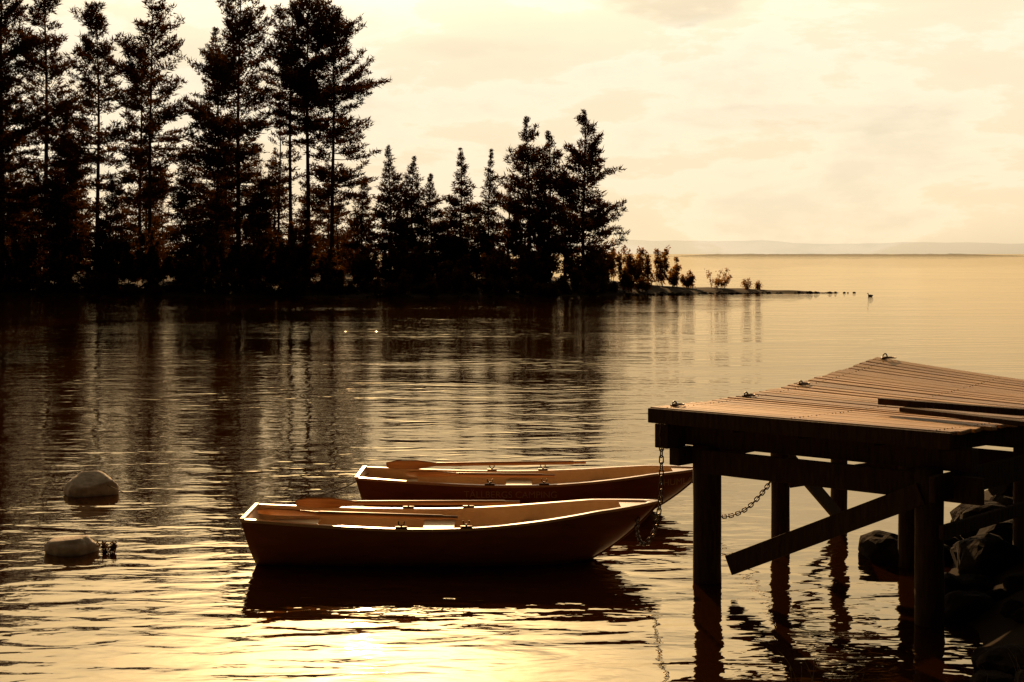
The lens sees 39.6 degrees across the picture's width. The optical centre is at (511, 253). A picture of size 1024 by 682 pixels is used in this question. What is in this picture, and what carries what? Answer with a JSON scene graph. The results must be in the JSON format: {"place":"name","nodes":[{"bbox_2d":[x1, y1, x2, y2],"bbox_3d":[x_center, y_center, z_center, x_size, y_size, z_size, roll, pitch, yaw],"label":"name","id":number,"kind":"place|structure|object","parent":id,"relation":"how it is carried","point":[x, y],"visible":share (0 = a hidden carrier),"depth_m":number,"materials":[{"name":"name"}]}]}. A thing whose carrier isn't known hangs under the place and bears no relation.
{"place":"outdoors","nodes":[
{"label":"outdoors","id":0,"kind":"place"},
{"bbox_2d":[0,272,837,296],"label":"headland ground","id":1,"kind":"structure","parent":0,"point":[654,289],"depth_m":109.36,"materials":[{"name":"soil"}]},
{"bbox_2d":[2,20,43,239],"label":"pine tree","id":2,"kind":"object","parent":1,"relation":"on","point":[34,135],"visible":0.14,"depth_m":122.43,"materials":[{"name":"black plant"}]},
{"bbox_2d":[0,0,74,279],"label":"pine tree","id":3,"kind":"object","parent":1,"relation":"on","point":[27,191],"visible":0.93,"depth_m":117.54,"materials":[{"name":"black plant"}]},
{"bbox_2d":[10,0,92,269],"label":"pine tree","id":4,"kind":"object","parent":1,"relation":"on","point":[53,69],"visible":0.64,"depth_m":120.31,"materials":[{"name":"black plant"}]},
{"bbox_2d":[27,115,99,277],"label":"spruce tree","id":5,"kind":"object","parent":1,"relation":"on","point":[75,243],"visible":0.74,"depth_m":116.80,"materials":[{"name":"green plant"}]},
{"bbox_2d":[40,0,145,240],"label":"pine tree","id":6,"kind":"object","parent":1,"relation":"on","point":[94,18],"visible":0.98,"depth_m":117.15,"materials":[{"name":"black plant"}]},
{"bbox_2d":[76,174,139,282],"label":"spruce tree","id":7,"kind":"object","parent":1,"relation":"on","point":[104,236],"visible":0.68,"depth_m":116.90,"materials":[{"name":"black plant"}]},
{"bbox_2d":[116,240,142,283],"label":"shrub","id":8,"kind":"object","parent":1,"relation":"on","point":[127,269],"visible":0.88,"depth_m":115.35,"materials":[{"name":"black plant"}]},
{"bbox_2d":[91,0,200,246],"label":"pine tree","id":9,"kind":"object","parent":1,"relation":"on","point":[131,71],"visible":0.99,"depth_m":117.07,"materials":[{"name":"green plant"}]},
{"bbox_2d":[118,46,180,247],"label":"pine tree","id":10,"kind":"object","parent":1,"relation":"on","point":[129,116],"visible":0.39,"depth_m":121.59,"materials":[{"name":"black plant"}]},
{"bbox_2d":[134,227,173,284],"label":"shrub","id":11,"kind":"object","parent":1,"relation":"on","point":[148,259],"visible":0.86,"depth_m":113.84,"materials":[{"name":"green plant"}]},
{"bbox_2d":[155,144,220,278],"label":"spruce tree","id":12,"kind":"object","parent":1,"relation":"on","point":[181,200],"visible":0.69,"depth_m":119.00,"materials":[{"name":"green plant"}]},
{"bbox_2d":[5,112,372,272],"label":"distant trees","id":13,"kind":"object","parent":1,"relation":"on","point":[339,233],"visible":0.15,"depth_m":140.43,"materials":[{"name":"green plant"}]},
{"bbox_2d":[179,26,257,278],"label":"pine tree","id":14,"kind":"object","parent":1,"relation":"on","point":[195,115],"visible":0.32,"depth_m":120.69,"materials":[{"name":"black plant"}]},
{"bbox_2d":[176,0,305,274],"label":"pine tree","id":15,"kind":"object","parent":1,"relation":"on","point":[223,74],"visible":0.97,"depth_m":116.85,"materials":[{"name":"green plant"}]},
{"bbox_2d":[237,179,286,276],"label":"spruce tree","id":16,"kind":"object","parent":1,"relation":"on","point":[264,225],"visible":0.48,"depth_m":117.23,"materials":[{"name":"black plant"}]},
{"bbox_2d":[263,107,303,234],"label":"pine tree","id":17,"kind":"object","parent":1,"relation":"on","point":[278,167],"visible":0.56,"depth_m":121.92,"materials":[{"name":"black plant"}]},
{"bbox_2d":[252,0,326,222],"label":"pine tree","id":18,"kind":"object","parent":1,"relation":"on","point":[280,13],"visible":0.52,"depth_m":118.19,"materials":[{"name":"black plant"}]},
{"bbox_2d":[273,220,315,282],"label":"shrub","id":19,"kind":"object","parent":1,"relation":"on","point":[304,264],"visible":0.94,"depth_m":109.69,"materials":[{"name":"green plant"}]},
{"bbox_2d":[257,0,353,280],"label":"pine tree","id":20,"kind":"object","parent":1,"relation":"on","point":[298,13],"visible":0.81,"depth_m":117.14,"materials":[{"name":"black plant"}]},
{"bbox_2d":[286,203,337,279],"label":"spruce tree","id":21,"kind":"object","parent":1,"relation":"on","point":[306,216],"visible":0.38,"depth_m":116.26,"materials":[{"name":"black plant"}]},
{"bbox_2d":[0,263,654,295],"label":"undergrowth","id":22,"kind":"object","parent":1,"relation":"on","point":[44,285],"visible":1,"depth_m":107.79,"materials":[{"name":"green plant"}]},
{"bbox_2d":[314,247,340,285],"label":"shrub","id":23,"kind":"object","parent":1,"relation":"on","point":[328,254],"visible":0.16,"depth_m":110.82,"materials":[{"name":"black plant"}]},
{"bbox_2d":[267,5,391,257],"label":"pine tree","id":24,"kind":"object","parent":1,"relation":"on","point":[334,175],"visible":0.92,"depth_m":117.95,"materials":[{"name":"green plant"}]},
{"bbox_2d":[317,257,347,285],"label":"shrub","id":25,"kind":"object","parent":1,"relation":"on","point":[330,271],"visible":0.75,"depth_m":108.13,"materials":[{"name":"black plant"}]},
{"bbox_2d":[334,176,378,277],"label":"spruce tree","id":26,"kind":"object","parent":1,"relation":"on","point":[358,225],"visible":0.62,"depth_m":119.67,"materials":[{"name":"black plant"}]},
{"bbox_2d":[346,249,380,285],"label":"shrub","id":27,"kind":"object","parent":1,"relation":"on","point":[360,267],"visible":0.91,"depth_m":110.36,"materials":[{"name":"black plant"}]},
{"bbox_2d":[362,144,422,281],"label":"spruce tree","id":28,"kind":"object","parent":1,"relation":"on","point":[389,223],"visible":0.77,"depth_m":117.34,"materials":[{"name":"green plant"}]},
{"bbox_2d":[386,155,436,278],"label":"spruce tree","id":29,"kind":"object","parent":1,"relation":"on","point":[412,200],"visible":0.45,"depth_m":118.52,"materials":[{"name":"black plant"}]},
{"bbox_2d":[406,173,457,280],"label":"spruce tree","id":30,"kind":"object","parent":1,"relation":"on","point":[434,227],"visible":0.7,"depth_m":117.62,"materials":[{"name":"black plant"}]},
{"bbox_2d":[32,291,855,296],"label":"shore stones","id":31,"kind":"object","parent":1,"relation":"on","point":[673,293],"visible":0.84,"depth_m":110.53,"materials":[{"name":"stone"}]},
{"bbox_2d":[439,208,469,255],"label":"spruce tree","id":32,"kind":"object","parent":1,"relation":"on","point":[444,218],"visible":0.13,"depth_m":120.86,"materials":[{"name":"black plant"}]},
{"bbox_2d":[431,148,484,278],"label":"spruce tree","id":33,"kind":"object","parent":1,"relation":"on","point":[462,230],"visible":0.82,"depth_m":117.54,"materials":[{"name":"black plant"}]},
{"bbox_2d":[468,203,494,278],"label":"spruce tree","id":34,"kind":"object","parent":1,"relation":"on","point":[479,216],"visible":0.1,"depth_m":120.50,"materials":[{"name":"black plant"}]},
{"bbox_2d":[469,148,512,272],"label":"spruce tree","id":35,"kind":"object","parent":1,"relation":"on","point":[489,240],"visible":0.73,"depth_m":118.19,"materials":[{"name":"black plant"}]},
{"bbox_2d":[480,187,525,276],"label":"pine tree","id":36,"kind":"object","parent":1,"relation":"on","point":[503,230],"visible":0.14,"depth_m":119.74,"materials":[{"name":"black plant"}]},
{"bbox_2d":[488,116,574,272],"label":"pine tree","id":37,"kind":"object","parent":1,"relation":"on","point":[525,156],"visible":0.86,"depth_m":117.14,"materials":[{"name":"black plant"}]},
{"bbox_2d":[512,245,553,285],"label":"shrub","id":38,"kind":"object","parent":1,"relation":"on","point":[534,271],"visible":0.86,"depth_m":111.43,"materials":[{"name":"black plant"}]},
{"bbox_2d":[535,258,553,283],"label":"shrub","id":39,"kind":"object","parent":1,"relation":"on","point":[547,278],"visible":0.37,"depth_m":113.20,"materials":[{"name":"black plant"}]},
{"bbox_2d":[512,130,585,270],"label":"pine tree","id":40,"kind":"object","parent":1,"relation":"on","point":[548,161],"visible":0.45,"depth_m":118.37,"materials":[{"name":"black plant"}]},
{"bbox_2d":[544,173,585,274],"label":"pine tree","id":41,"kind":"object","parent":1,"relation":"on","point":[564,266],"visible":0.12,"depth_m":120.95,"materials":[{"name":"black plant"}]},
{"bbox_2d":[562,253,585,282],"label":"shrub","id":42,"kind":"object","parent":1,"relation":"on","point":[569,261],"visible":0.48,"depth_m":114.57,"materials":[{"name":"black plant"}]},
{"bbox_2d":[543,109,629,272],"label":"pine tree","id":43,"kind":"object","parent":1,"relation":"on","point":[591,221],"visible":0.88,"depth_m":117.01,"materials":[{"name":"black plant"}]},
{"bbox_2d":[578,242,614,284],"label":"shrub","id":44,"kind":"object","parent":1,"relation":"on","point":[594,267],"visible":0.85,"depth_m":111.85,"materials":[{"name":"black plant"}]},
{"bbox_2d":[605,238,617,279],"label":"shrub","id":45,"kind":"object","parent":1,"relation":"on","point":[613,255],"visible":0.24,"depth_m":121.56,"materials":[{"name":"brown plant"}]},
{"bbox_2d":[615,245,634,280],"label":"shrub","id":46,"kind":"object","parent":1,"relation":"on","point":[619,267],"visible":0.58,"depth_m":120.26,"materials":[{"name":"brown plant"}]},
{"bbox_2d":[626,246,644,283],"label":"shrub","id":47,"kind":"object","parent":1,"relation":"on","point":[630,264],"visible":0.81,"depth_m":119.62,"materials":[{"name":"brown plant"}]},
{"bbox_2d":[634,247,653,283],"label":"shrub","id":48,"kind":"object","parent":1,"relation":"on","point":[646,273],"visible":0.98,"depth_m":118.74,"materials":[{"name":"brown plant"}]},
{"bbox_2d":[652,245,670,285],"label":"shrub","id":49,"kind":"object","parent":1,"relation":"on","point":[661,265],"visible":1,"depth_m":118.06,"materials":[{"name":"brown plant"}]},
{"bbox_2d":[662,256,682,286],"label":"shrub","id":50,"kind":"object","parent":1,"relation":"on","point":[673,277],"visible":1,"depth_m":116.97,"materials":[{"name":"brown plant"}]},
{"bbox_2d":[679,269,695,287],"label":"shrub","id":51,"kind":"object","parent":1,"relation":"on","point":[687,281],"visible":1,"depth_m":116.48,"materials":[{"name":"brown plant"}]},
{"bbox_2d":[704,268,732,287],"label":"shrub","id":52,"kind":"object","parent":1,"relation":"on","point":[718,281],"visible":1,"depth_m":116.52,"materials":[{"name":"brown plant"}]},
{"bbox_2d":[740,278,752,288],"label":"shrub","id":53,"kind":"object","parent":1,"relation":"on","point":[745,284],"visible":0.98,"depth_m":116.77,"materials":[{"name":"brown plant"}]},
{"bbox_2d":[753,280,761,289],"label":"shrub","id":54,"kind":"object","parent":1,"relation":"on","point":[758,285],"visible":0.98,"depth_m":116.70,"materials":[{"name":"brown plant"}]},
{"bbox_2d":[0,254,1023,681],"bbox_3d":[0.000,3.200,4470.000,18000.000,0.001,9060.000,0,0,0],"label":"lake water","id":55,"kind":"structure","parent":0,"point":[198,426],"depth_m":22.11,"materials":[{"name":"brown liquid"}]},
{"bbox_2d":[44,535,98,556],"bbox_3d":[-4.733,3.187,15.240,0.572,0.327,0.440,0,0,0],"label":"granite boulder","id":56,"kind":"object","parent":55,"relation":"in","point":[78,545],"visible":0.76,"depth_m":15.10,"materials":[{"name":"grey stone"}]},
{"bbox_2d":[63,471,118,497],"bbox_3d":[-5.605,3.165,18.946,0.704,0.522,0.520,0,0,-21],"label":"granite boulder","id":57,"kind":"object","parent":55,"relation":"in","point":[87,484],"visible":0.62,"depth_m":18.80,"materials":[{"name":"stone"}]},
{"bbox_2d":[96,539,117,553],"bbox_3d":[-4.337,3.158,15.261,0.269,0.189,0.190,0,0,44],"label":"water plant","id":58,"kind":"object","parent":55,"relation":"in","point":[112,547],"visible":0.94,"depth_m":15.23,"materials":[{"name":"black plant"}]},
{"bbox_2d":[239,499,659,565],"bbox_3d":[-0.605,2.969,14.921,4.336,0.762,1.206,0,0,-1],"label":"rowing boat","id":59,"kind":"object","parent":55,"relation":"on","point":[555,532],"visible":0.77,"depth_m":14.49,"materials":[{"name":"paint"}]},
{"bbox_2d":[256,508,457,519],"bbox_3d":[-1.585,2.654,14.530,2.078,0.099,0.140,0,0,5],"label":"wooden oar","id":60,"kind":"object","parent":59,"relation":"in","point":[283,512],"visible":1,"depth_m":14.52,"materials":[{"name":"brown wood"}]},
{"bbox_2d":[295,497,519,507],"bbox_3d":[-1.100,2.627,14.930,2.365,0.136,0.106,0,0,3],"label":"wooden oar","id":61,"kind":"object","parent":59,"relation":"in","point":[320,502],"visible":1,"depth_m":14.93,"materials":[{"name":"brown wood"}]},
{"bbox_2d":[354,465,692,507],"bbox_3d":[0.255,3.003,17.733,4.335,0.694,1.206,0,0,1],"label":"rowing boat","id":62,"kind":"object","parent":55,"relation":"on","point":[615,482],"visible":0.69,"depth_m":17.30,"materials":[{"name":"paint"}]},
{"bbox_2d":[308,473,368,497],"bbox_3d":[-2.373,3.005,18.244,1.396,0.503,0.093,0,0,38],"label":"mooring rope","id":63,"kind":"object","parent":62,"relation":"attached to","point":[338,489],"visible":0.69,"depth_m":18.07,"materials":[{"name":"brown fabric"}]},
{"bbox_2d":[406,471,554,476],"bbox_3d":[-0.390,2.701,17.405,1.822,0.097,0.140,0,0,3],"label":"wooden oar","id":64,"kind":"object","parent":62,"relation":"in","point":[431,474],"visible":1,"depth_m":17.38,"materials":[{"name":"brown wood"}]},
{"bbox_2d":[386,460,585,468],"bbox_3d":[-0.330,2.651,17.810,2.508,0.143,0.106,0,0,4],"label":"wooden oar","id":65,"kind":"object","parent":62,"relation":"in","point":[407,464],"visible":1,"depth_m":17.81,"materials":[{"name":"brown wood"}]},
{"bbox_2d":[648,353,1023,627],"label":"wooden dock","id":66,"kind":"object","parent":55,"relation":"in","point":[840,419],"visible":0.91,"depth_m":13.27,"materials":[{"name":"brown wood"}]},
{"bbox_2d":[634,424,663,546],"bbox_3d":[1.337,2.256,14.332,0.149,1.343,1.086,0,0,-9],"label":"mooring chain","id":67,"kind":"object","parent":66,"relation":"attached to","point":[644,543],"visible":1,"depth_m":13.93,"materials":[{"name":"metal"}]},
{"bbox_2d":[692,479,770,518],"bbox_3d":[2.445,2.685,16.470,0.254,0.728,2.325,0,0,-16],"label":"mooring chain","id":68,"kind":"object","parent":66,"relation":"attached to","point":[756,500],"visible":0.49,"depth_m":15.84,"materials":[{"name":"metal"}]},
{"bbox_2d":[878,398,1023,415],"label":"loose timber","id":69,"kind":"object","parent":66,"relation":"on","point":[955,406],"visible":1,"depth_m":13.07,"materials":[{"name":"brown wood"}]},
{"bbox_2d":[899,407,1023,426],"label":"loose timber","id":70,"kind":"object","parent":66,"relation":"on","point":[972,417],"visible":1,"depth_m":12.66,"materials":[{"name":"brown wood"}]},
{"bbox_2d":[858,530,898,565],"bbox_3d":[3.972,3.145,14.868,0.600,0.446,0.852,0,0,0],"label":"granite boulder","id":71,"kind":"object","parent":55,"relation":"in","point":[879,546],"visible":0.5,"depth_m":14.75,"materials":[{"name":"grey stone"}]},
{"bbox_2d":[944,482,1023,681],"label":"rock pile","id":72,"kind":"object","parent":55,"relation":"in","point":[980,558],"visible":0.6,"depth_m":13.10,"materials":[{"name":"stone"}]},
{"bbox_2d":[2,0,1023,253],"label":"sky","id":73,"kind":"structure","parent":0,"point":[735,126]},
{"bbox_2d":[785,646,1023,681],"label":"grass","id":74,"kind":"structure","parent":0,"point":[812,677],"depth_m":10.44,"materials":[{"name":"black plant"}]},
{"bbox_2d":[949,490,1023,646],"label":"bank ground","id":75,"kind":"structure","parent":0,"point":[993,627],"depth_m":12.04,"materials":[{"name":"soil"}]}
]}

